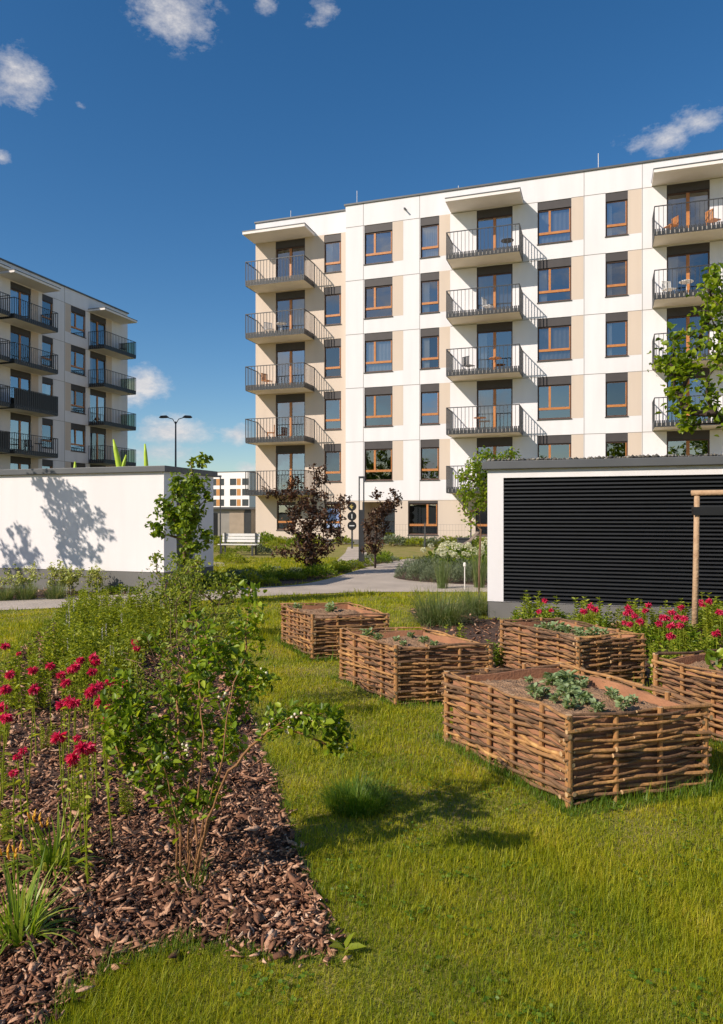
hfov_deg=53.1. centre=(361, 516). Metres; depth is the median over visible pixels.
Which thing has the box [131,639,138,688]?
bee balm
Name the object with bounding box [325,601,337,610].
seedling
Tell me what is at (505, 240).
balcony table
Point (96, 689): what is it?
bee balm
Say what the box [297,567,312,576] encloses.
shrub
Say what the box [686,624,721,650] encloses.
garden perennial
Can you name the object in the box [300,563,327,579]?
shrub
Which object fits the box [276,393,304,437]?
balcony door
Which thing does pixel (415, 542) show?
shrub
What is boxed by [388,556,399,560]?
shrub
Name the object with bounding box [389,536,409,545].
shrub
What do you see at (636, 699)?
seedling
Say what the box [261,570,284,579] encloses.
shrub
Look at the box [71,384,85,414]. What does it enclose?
window
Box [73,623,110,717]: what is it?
garden perennial
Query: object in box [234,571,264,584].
shrub
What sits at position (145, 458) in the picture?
play pole
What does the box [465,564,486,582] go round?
lavender mound
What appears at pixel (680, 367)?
staked tree
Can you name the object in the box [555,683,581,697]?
seedling
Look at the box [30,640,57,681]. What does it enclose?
garden perennial
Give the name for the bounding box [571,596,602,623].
garden perennial
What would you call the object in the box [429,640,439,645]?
seedling
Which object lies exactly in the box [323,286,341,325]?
window
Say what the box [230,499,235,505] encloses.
window
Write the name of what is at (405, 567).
lavender mound
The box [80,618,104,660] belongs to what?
garden perennial
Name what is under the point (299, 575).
shrub
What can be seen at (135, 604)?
garden perennial
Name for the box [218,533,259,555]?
park bench
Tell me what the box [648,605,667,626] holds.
garden perennial
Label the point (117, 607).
garden perennial
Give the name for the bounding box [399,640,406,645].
seedling
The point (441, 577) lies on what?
ornamental grass
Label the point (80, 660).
bee balm
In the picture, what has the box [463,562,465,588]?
bollard light
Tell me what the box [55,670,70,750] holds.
bee balm
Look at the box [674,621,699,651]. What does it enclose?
garden perennial
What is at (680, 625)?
bee balm
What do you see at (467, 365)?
balcony chair
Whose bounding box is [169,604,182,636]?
garden perennial
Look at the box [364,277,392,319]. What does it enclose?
window
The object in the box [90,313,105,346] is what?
balcony door
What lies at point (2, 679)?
garden perennial
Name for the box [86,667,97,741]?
bee balm
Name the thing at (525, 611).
garden perennial
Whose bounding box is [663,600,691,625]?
garden perennial
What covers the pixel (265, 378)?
balcony chair
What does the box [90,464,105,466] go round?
balcony door
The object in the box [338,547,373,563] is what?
entrance walk
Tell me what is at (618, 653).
wattle planter
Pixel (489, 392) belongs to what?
balcony door
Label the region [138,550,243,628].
leafy shrub
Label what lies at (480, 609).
ornamental grass
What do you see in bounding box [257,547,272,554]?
shrub
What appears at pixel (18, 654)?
bee balm
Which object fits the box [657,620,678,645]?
garden perennial
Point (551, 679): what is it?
seedling
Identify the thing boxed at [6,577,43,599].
grass tuft
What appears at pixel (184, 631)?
fine shrub
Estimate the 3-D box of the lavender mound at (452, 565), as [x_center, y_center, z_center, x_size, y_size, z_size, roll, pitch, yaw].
[2.229,1.315,17.526,0.689,0.476,0.661,0,0,27]
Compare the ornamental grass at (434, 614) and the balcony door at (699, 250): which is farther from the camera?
the balcony door at (699, 250)
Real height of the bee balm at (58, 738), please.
0.640 m
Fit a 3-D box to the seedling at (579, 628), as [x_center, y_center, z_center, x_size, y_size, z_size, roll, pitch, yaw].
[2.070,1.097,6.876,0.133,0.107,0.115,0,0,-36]
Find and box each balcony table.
[489,357,501,368]
[501,238,513,242]
[679,279,693,289]
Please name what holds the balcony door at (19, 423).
in the apartment building at (65, 391)
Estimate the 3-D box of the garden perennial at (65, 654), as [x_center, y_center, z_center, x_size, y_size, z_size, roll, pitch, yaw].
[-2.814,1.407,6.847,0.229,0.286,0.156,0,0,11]
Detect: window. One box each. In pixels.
[42,294,52,325]
[42,335,52,367]
[42,377,52,394]
[42,418,52,448]
[42,459,52,468]
[71,305,85,338]
[71,345,85,376]
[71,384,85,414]
[71,423,85,452]
[71,462,84,467]
[230,479,235,484]
[230,489,235,495]
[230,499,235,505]
[242,499,248,505]
[276,502,295,530]
[323,233,341,273]
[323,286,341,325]
[323,391,341,430]
[324,339,341,377]
[324,444,341,482]
[324,502,340,530]
[364,222,392,264]
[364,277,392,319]
[364,331,392,373]
[364,386,392,427]
[364,441,392,481]
[407,501,437,535]
[420,216,439,258]
[420,272,439,313]
[420,327,439,369]
[420,383,439,424]
[420,439,438,480]
[476,501,486,535]
[537,198,571,244]
[537,257,571,303]
[537,316,571,361]
[537,376,571,420]
[538,435,570,458]
[605,191,628,237]
[605,251,628,297]
[605,312,628,357]
[605,372,628,417]
[605,433,627,457]
[667,430,709,456]
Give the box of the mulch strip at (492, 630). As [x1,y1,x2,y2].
[410,602,722,686]
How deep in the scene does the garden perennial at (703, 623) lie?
8.97 m
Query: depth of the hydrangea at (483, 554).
18.96 m
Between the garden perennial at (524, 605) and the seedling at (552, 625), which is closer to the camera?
the seedling at (552, 625)
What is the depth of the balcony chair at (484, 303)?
37.30 m
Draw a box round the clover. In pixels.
[223,652,722,1023]
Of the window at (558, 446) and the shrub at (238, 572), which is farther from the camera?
the window at (558, 446)
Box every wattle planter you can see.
[280,602,389,660]
[338,627,494,704]
[441,662,712,808]
[498,617,647,685]
[650,649,722,741]
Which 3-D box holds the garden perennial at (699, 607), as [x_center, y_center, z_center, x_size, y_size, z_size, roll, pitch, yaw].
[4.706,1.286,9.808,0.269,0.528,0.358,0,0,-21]
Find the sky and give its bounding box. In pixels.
[0,0,722,471]
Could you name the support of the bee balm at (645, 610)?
on the mulch strip at (492, 630)
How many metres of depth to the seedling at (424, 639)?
6.39 m
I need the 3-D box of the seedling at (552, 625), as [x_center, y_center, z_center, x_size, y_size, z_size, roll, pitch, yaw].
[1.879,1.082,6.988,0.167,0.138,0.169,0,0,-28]
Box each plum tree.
[261,463,352,566]
[360,487,402,567]
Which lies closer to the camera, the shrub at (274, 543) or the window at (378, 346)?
the shrub at (274, 543)
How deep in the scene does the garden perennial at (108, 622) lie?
8.68 m
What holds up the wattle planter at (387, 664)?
on the ground at (404, 552)
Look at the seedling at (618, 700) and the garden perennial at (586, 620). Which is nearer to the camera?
the seedling at (618, 700)
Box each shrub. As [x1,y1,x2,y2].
[0,561,42,594]
[42,559,65,588]
[59,564,83,593]
[83,565,108,588]
[93,579,358,883]
[100,585,117,593]
[103,551,261,726]
[111,585,127,593]
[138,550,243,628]
[199,569,230,586]
[213,538,229,544]
[213,545,226,552]
[215,552,232,559]
[219,547,237,553]
[222,552,246,562]
[227,569,239,574]
[230,536,253,543]
[233,543,250,551]
[234,570,264,585]
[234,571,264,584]
[235,568,254,577]
[240,567,258,574]
[249,543,264,549]
[253,531,273,543]
[254,533,275,543]
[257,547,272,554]
[258,563,275,572]
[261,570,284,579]
[262,544,273,548]
[262,577,281,585]
[266,565,284,573]
[267,540,278,546]
[271,536,286,545]
[273,545,289,550]
[277,568,295,580]
[285,540,296,547]
[285,567,305,575]
[285,571,306,579]
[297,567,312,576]
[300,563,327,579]
[314,563,338,577]
[326,563,346,572]
[329,559,349,565]
[331,535,354,544]
[337,565,351,572]
[348,560,364,568]
[349,562,360,568]
[362,559,373,566]
[364,553,377,560]
[372,552,392,563]
[378,534,404,545]
[379,550,393,558]
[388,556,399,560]
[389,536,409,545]
[403,537,423,546]
[423,536,443,546]
[435,536,456,545]
[467,535,482,546]
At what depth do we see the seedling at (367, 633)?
6.63 m
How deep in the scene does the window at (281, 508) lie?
43.04 m
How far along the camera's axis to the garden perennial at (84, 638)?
7.51 m
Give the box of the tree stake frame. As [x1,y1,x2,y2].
[690,490,722,631]
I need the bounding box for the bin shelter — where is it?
[213,507,255,539]
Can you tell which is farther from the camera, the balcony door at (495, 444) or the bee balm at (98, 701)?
the balcony door at (495, 444)
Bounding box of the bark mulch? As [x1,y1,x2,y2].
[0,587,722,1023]
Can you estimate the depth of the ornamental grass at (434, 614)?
10.26 m
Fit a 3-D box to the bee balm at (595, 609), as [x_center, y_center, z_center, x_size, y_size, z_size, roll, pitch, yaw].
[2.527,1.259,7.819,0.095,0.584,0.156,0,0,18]
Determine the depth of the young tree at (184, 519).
12.34 m
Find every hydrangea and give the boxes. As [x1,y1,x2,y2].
[420,546,448,563]
[427,541,459,559]
[437,541,471,561]
[437,550,466,570]
[457,543,484,558]
[463,551,486,569]
[465,540,486,556]
[465,547,486,567]
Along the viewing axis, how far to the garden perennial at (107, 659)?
6.14 m
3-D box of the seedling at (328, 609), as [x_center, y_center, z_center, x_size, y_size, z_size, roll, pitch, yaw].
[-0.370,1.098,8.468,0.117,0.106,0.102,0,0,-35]
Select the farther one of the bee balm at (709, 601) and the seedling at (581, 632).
the bee balm at (709, 601)
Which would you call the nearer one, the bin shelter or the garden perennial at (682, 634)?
the garden perennial at (682, 634)
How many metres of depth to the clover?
2.65 m
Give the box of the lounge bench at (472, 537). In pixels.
[430,531,478,549]
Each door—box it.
[10,281,30,319]
[10,325,30,363]
[10,369,30,407]
[10,412,30,451]
[10,456,30,468]
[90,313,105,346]
[90,351,105,384]
[90,389,105,422]
[90,426,105,460]
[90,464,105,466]
[176,494,191,587]
[229,511,243,536]
[276,238,304,305]
[276,290,304,353]
[276,342,304,384]
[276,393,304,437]
[276,445,304,491]
[381,505,394,542]
[477,206,512,283]
[477,264,512,336]
[477,321,512,369]
[477,379,512,429]
[477,437,512,488]
[667,180,709,262]
[667,242,709,321]
[667,305,709,356]
[667,367,709,421]
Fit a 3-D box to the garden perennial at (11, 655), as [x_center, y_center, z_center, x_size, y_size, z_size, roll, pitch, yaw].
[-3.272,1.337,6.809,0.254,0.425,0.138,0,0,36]
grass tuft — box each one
[0,580,18,600]
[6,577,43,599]
[40,581,70,598]
[157,850,220,892]
[303,767,403,819]
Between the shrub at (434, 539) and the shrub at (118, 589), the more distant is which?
the shrub at (434, 539)
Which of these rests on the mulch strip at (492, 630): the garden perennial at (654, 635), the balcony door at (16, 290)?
the garden perennial at (654, 635)
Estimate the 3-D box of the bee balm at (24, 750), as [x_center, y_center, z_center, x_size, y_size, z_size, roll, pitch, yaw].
[-1.418,1.266,3.089,0.072,0.568,0.084,0,0,39]
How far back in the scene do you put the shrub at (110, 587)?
14.39 m
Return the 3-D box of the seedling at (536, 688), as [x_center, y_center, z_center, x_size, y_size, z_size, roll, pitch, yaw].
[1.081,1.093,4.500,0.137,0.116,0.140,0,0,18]
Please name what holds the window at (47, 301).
in the apartment building at (65, 391)
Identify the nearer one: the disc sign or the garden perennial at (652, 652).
the garden perennial at (652, 652)
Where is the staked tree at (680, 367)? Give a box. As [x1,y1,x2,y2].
[647,263,722,436]
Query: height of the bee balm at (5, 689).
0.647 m
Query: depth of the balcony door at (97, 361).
59.06 m
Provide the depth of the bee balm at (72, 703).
3.77 m
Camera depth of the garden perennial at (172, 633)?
8.61 m
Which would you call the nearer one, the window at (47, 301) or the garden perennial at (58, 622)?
the garden perennial at (58, 622)
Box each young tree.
[144,452,213,587]
[453,445,521,595]
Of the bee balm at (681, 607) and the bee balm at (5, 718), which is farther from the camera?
the bee balm at (681, 607)
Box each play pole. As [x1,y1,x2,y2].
[113,439,121,466]
[121,455,126,466]
[144,444,147,465]
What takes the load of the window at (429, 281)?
in the apartment building at (375, 306)
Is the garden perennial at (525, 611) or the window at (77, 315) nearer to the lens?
the garden perennial at (525, 611)
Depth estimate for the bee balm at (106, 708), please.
4.01 m
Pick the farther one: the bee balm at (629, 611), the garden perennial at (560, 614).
the garden perennial at (560, 614)
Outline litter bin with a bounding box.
[456,537,469,542]
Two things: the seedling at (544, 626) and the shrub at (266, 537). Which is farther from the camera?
the shrub at (266, 537)
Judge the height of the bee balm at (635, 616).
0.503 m
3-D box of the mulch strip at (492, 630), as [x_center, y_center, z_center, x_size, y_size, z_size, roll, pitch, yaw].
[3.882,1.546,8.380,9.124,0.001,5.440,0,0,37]
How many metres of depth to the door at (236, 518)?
44.96 m
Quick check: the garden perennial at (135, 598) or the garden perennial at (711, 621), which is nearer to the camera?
the garden perennial at (711, 621)
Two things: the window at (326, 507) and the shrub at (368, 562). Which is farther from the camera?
the window at (326, 507)
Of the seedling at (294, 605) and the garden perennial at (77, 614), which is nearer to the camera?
the seedling at (294, 605)
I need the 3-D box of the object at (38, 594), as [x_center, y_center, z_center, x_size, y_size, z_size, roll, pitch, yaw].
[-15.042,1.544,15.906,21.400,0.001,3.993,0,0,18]
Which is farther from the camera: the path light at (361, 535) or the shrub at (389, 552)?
the shrub at (389, 552)
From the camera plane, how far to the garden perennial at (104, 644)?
7.44 m
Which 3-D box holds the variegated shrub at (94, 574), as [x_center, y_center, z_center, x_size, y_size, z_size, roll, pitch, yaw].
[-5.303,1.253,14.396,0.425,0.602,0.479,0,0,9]
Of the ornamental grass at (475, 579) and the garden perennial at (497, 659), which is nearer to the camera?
the garden perennial at (497, 659)
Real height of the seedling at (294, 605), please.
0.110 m
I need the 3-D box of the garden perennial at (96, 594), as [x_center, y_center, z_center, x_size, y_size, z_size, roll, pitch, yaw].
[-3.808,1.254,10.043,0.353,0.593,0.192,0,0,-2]
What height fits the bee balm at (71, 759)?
0.561 m
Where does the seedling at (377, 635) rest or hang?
in the wattle planter at (387, 664)
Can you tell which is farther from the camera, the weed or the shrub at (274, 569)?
the shrub at (274, 569)
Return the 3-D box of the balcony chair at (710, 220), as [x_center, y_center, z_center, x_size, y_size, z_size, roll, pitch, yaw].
[16.412,-13.802,33.741,0.460,0.900,0.480,0,0,-18]
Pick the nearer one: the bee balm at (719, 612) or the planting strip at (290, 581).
the bee balm at (719, 612)
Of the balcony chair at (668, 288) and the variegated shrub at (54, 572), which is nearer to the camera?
the variegated shrub at (54, 572)
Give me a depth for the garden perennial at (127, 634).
7.15 m
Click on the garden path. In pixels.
(378, 577)
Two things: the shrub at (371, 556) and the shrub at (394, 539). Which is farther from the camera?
the shrub at (394, 539)
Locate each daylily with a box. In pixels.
[0,797,108,884]
[0,841,96,962]
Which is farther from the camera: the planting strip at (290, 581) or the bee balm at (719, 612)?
the planting strip at (290, 581)
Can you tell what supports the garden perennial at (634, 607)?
on the mulch strip at (492, 630)
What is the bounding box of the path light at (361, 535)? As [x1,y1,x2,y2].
[359,476,363,565]
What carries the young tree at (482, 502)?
on the ground at (404, 552)
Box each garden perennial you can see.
[0,660,20,711]
[0,755,19,790]
[0,807,12,843]
[1,720,10,740]
[7,637,24,674]
[8,646,42,715]
[20,665,53,712]
[24,627,45,665]
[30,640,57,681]
[38,623,63,678]
[38,720,55,748]
[42,618,63,650]
[44,614,76,662]
[47,610,68,636]
[52,607,74,645]
[52,650,67,675]
[53,588,73,643]
[55,646,81,691]
[60,617,80,663]
[60,654,90,711]
[62,599,87,672]
[62,611,98,687]
[67,589,82,606]
[68,763,94,816]
[69,597,82,620]
[69,600,84,622]
[73,613,90,626]
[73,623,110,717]
[73,638,101,687]
[75,586,99,619]
[76,626,93,655]
[78,599,104,637]
[79,753,89,769]
[80,574,95,616]
[80,581,99,614]
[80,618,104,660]
[80,645,99,678]
[87,606,104,631]
[88,584,103,625]
[90,610,106,638]
[91,645,115,712]
[92,625,111,662]
[94,649,115,694]
[97,582,109,622]
[99,608,120,629]
[100,587,107,613]
[101,604,120,640]
[106,624,121,664]
[106,628,131,659]
[107,584,124,624]
[107,593,120,614]
[108,609,126,641]
[108,625,141,691]
[111,588,125,624]
[111,617,128,645]
[116,642,148,688]
[116,777,136,817]
[117,588,141,650]
[118,599,136,628]
[120,617,146,652]
[121,627,142,665]
[124,589,134,610]
[127,576,145,618]
[127,587,144,621]
[130,623,155,652]
[134,591,149,632]
[136,584,151,623]
[138,617,152,646]
[141,588,159,618]
[145,600,164,643]
[148,610,169,657]
[151,598,162,630]
[154,583,171,636]
[155,605,168,627]
[165,601,186,645]
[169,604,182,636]
[444,623,466,638]
[484,640,504,667]
[510,608,535,621]
[510,609,533,621]
[515,606,528,618]
[519,590,546,620]
[524,595,558,617]
[541,607,564,617]
[567,614,594,623]
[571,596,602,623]
[572,611,588,623]
[582,599,604,623]
[596,611,610,627]
[606,604,628,632]
[622,620,653,656]
[623,598,645,630]
[630,598,648,635]
[646,627,681,663]
[647,642,678,685]
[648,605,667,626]
[652,615,672,645]
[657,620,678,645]
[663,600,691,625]
[669,642,686,657]
[672,620,691,651]
[673,598,701,630]
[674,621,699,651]
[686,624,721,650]
[686,637,713,651]
[689,633,711,652]
[690,611,703,629]
[698,592,719,626]
[699,601,722,633]
[701,600,722,646]
[714,599,722,618]
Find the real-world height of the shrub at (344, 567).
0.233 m
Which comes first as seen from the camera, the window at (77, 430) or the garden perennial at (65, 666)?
the garden perennial at (65, 666)
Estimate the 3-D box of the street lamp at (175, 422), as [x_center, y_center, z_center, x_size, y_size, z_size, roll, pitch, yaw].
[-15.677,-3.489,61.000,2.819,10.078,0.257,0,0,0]
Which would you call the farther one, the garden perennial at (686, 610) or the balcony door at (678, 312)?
the balcony door at (678, 312)
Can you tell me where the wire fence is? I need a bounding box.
[382,522,471,546]
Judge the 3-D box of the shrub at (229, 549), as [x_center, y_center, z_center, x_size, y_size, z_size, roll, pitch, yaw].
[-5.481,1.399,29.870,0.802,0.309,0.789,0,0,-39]
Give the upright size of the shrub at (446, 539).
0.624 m
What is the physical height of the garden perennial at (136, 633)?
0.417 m
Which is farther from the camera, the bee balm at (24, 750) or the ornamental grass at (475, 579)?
the ornamental grass at (475, 579)
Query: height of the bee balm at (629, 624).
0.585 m
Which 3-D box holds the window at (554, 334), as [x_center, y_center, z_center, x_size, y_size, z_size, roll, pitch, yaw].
[9.843,-9.002,36.880,1.730,2.213,0.280,0,0,18]
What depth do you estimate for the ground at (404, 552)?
3.06 m
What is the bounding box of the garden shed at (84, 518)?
[0,465,217,593]
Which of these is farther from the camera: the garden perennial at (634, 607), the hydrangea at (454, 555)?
the hydrangea at (454, 555)
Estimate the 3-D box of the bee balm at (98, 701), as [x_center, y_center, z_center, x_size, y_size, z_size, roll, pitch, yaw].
[-1.318,1.227,3.688,0.097,0.647,0.085,0,0,-7]
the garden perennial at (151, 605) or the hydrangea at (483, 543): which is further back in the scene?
the hydrangea at (483, 543)
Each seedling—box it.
[292,603,302,608]
[324,606,333,611]
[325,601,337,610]
[360,627,374,636]
[373,632,383,639]
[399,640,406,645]
[407,632,414,637]
[418,636,429,642]
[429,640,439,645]
[523,675,533,683]
[525,682,545,699]
[538,672,558,685]
[541,622,550,631]
[542,686,551,695]
[548,620,564,631]
[548,691,561,703]
[554,669,580,684]
[555,679,570,686]
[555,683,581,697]
[559,624,573,632]
[561,694,580,708]
[571,689,592,705]
[572,626,584,633]
[574,628,585,635]
[574,678,589,688]
[578,675,588,682]
[584,626,600,635]
[588,697,606,711]
[595,628,609,634]
[604,686,619,698]
[614,694,631,710]
[626,694,638,704]
[701,648,722,668]
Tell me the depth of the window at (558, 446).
37.12 m
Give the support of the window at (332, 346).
in the apartment building at (375, 306)
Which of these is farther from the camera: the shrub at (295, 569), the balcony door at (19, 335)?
the balcony door at (19, 335)
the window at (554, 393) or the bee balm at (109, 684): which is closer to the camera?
the bee balm at (109, 684)
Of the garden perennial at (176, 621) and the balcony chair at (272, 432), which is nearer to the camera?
the garden perennial at (176, 621)
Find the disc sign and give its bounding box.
[347,502,355,548]
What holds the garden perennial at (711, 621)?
on the mulch strip at (492, 630)
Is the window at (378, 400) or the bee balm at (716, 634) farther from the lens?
the window at (378, 400)
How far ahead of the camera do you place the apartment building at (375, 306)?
38.33 m
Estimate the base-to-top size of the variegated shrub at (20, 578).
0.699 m
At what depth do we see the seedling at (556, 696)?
4.38 m
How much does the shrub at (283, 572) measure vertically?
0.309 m
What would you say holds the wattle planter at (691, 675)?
on the ground at (404, 552)
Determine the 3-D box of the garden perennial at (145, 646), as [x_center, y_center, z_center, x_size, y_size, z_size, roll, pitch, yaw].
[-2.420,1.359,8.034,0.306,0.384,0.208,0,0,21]
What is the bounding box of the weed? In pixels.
[327,932,366,956]
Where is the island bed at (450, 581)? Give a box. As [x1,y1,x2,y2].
[396,570,486,584]
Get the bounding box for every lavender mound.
[392,558,420,579]
[403,555,425,570]
[405,559,431,580]
[416,557,436,574]
[419,563,440,581]
[427,553,440,563]
[429,559,448,574]
[431,564,460,581]
[444,561,463,579]
[451,556,471,572]
[453,561,477,581]
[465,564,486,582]
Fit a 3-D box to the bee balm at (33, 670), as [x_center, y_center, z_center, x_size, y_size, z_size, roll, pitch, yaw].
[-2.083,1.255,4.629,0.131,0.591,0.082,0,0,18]
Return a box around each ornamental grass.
[390,583,485,628]
[431,551,452,588]
[447,582,496,616]
[466,539,486,587]
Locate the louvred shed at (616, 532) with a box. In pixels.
[482,453,722,623]
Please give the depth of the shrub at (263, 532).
39.99 m
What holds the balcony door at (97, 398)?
in the apartment building at (65, 391)
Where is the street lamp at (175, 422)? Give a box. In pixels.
[159,415,191,466]
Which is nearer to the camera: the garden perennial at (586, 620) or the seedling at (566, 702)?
the seedling at (566, 702)
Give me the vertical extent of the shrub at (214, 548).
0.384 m
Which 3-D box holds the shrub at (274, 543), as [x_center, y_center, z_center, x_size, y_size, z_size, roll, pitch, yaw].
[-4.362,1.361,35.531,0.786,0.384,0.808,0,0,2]
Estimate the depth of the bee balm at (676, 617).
7.72 m
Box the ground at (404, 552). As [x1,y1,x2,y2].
[0,542,722,1023]
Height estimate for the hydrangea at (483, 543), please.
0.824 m
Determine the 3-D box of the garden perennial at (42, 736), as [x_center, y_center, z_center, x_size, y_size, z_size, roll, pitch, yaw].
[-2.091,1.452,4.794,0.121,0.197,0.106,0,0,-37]
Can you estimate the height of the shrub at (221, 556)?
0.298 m
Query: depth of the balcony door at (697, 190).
36.49 m
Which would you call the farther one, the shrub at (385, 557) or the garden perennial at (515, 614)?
the shrub at (385, 557)
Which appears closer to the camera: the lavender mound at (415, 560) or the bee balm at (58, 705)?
the bee balm at (58, 705)
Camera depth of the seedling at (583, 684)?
4.69 m
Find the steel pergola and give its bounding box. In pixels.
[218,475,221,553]
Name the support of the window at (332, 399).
in the apartment building at (375, 306)
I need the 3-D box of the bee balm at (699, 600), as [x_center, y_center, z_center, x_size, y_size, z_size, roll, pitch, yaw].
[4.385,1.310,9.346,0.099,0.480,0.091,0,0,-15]
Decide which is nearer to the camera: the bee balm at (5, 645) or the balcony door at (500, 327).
the bee balm at (5, 645)
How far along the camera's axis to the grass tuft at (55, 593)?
13.46 m
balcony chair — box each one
[261,373,271,381]
[264,322,273,332]
[267,425,274,438]
[462,356,474,370]
[482,298,493,310]
[661,281,675,293]
[664,215,678,229]
[705,208,720,225]
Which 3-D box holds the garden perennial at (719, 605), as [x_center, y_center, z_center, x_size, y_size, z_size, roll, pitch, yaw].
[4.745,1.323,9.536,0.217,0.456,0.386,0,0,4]
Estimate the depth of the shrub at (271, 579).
16.15 m
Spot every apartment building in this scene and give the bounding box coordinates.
[0,258,136,469]
[213,471,255,506]
[242,149,722,544]
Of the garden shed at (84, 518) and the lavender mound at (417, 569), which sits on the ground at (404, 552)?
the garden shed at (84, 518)
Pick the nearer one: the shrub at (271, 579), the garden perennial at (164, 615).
the garden perennial at (164, 615)
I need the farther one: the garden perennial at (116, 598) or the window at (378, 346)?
the window at (378, 346)
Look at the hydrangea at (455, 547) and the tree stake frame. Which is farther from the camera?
the hydrangea at (455, 547)
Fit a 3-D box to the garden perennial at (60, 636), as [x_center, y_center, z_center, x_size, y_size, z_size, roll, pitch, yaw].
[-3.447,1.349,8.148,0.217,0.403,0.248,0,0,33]
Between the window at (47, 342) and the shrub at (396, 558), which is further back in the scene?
the window at (47, 342)
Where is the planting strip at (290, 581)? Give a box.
[205,560,393,588]
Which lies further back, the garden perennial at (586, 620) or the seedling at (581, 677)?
the garden perennial at (586, 620)
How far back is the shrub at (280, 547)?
31.95 m
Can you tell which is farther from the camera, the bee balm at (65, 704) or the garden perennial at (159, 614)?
the garden perennial at (159, 614)
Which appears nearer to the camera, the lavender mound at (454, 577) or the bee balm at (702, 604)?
the bee balm at (702, 604)
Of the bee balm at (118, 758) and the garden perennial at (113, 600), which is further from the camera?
the garden perennial at (113, 600)
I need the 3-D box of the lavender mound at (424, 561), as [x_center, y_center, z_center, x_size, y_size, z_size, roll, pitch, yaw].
[1.710,1.292,19.051,0.756,0.522,0.726,0,0,-27]
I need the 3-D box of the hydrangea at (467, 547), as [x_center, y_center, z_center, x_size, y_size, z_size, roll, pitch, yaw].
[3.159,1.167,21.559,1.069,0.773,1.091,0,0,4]
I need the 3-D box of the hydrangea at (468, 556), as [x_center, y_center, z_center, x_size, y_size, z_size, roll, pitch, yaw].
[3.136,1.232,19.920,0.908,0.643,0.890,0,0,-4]
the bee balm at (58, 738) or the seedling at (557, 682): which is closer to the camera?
the bee balm at (58, 738)
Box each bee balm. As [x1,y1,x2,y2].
[0,642,10,723]
[0,684,12,800]
[0,701,8,742]
[0,712,12,804]
[1,669,15,746]
[1,769,24,887]
[12,752,32,858]
[13,651,27,726]
[18,746,39,871]
[25,683,40,792]
[26,666,40,755]
[44,662,55,732]
[49,731,75,869]
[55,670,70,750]
[55,699,67,791]
[58,678,71,761]
[60,695,75,810]
[62,753,80,874]
[66,667,76,742]
[67,698,81,815]
[69,661,80,744]
[72,734,86,853]
[72,740,93,889]
[75,741,96,882]
[76,656,87,732]
[84,686,97,789]
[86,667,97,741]
[87,683,100,801]
[89,652,98,728]
[89,680,105,773]
[90,658,100,727]
[93,695,113,811]
[96,674,115,757]
[100,717,116,844]
[101,704,110,793]
[110,680,128,776]
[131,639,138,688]
[132,646,140,717]
[542,598,548,615]
[580,608,587,621]
[587,603,593,623]
[591,606,598,624]
[625,609,633,631]
[626,621,632,630]
[630,612,638,632]
[635,618,644,675]
[642,608,649,644]
[644,602,651,637]
[655,620,662,649]
[659,614,667,657]
[664,615,670,658]
[665,632,677,656]
[666,621,674,658]
[667,609,675,648]
[672,613,680,651]
[675,621,684,655]
[677,604,684,614]
[679,615,688,655]
[698,599,703,635]
[699,602,707,635]
[704,598,712,636]
[711,629,720,648]
[715,609,722,645]
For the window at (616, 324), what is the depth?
36.12 m
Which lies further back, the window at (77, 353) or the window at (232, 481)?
the window at (232, 481)
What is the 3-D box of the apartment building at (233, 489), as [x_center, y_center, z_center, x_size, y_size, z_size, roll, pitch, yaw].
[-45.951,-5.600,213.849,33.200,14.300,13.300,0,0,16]
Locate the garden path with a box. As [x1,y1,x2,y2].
[0,559,486,609]
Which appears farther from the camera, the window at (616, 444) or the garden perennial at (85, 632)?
the window at (616, 444)
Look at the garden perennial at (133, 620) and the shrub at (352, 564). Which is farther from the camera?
the shrub at (352, 564)
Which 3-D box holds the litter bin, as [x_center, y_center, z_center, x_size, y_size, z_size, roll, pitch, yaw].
[4.162,1.185,29.537,0.520,0.630,0.520,0,0,0]
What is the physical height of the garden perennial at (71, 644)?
0.726 m
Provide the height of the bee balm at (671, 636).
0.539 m
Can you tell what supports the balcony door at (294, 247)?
in the apartment building at (375, 306)
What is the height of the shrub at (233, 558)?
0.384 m

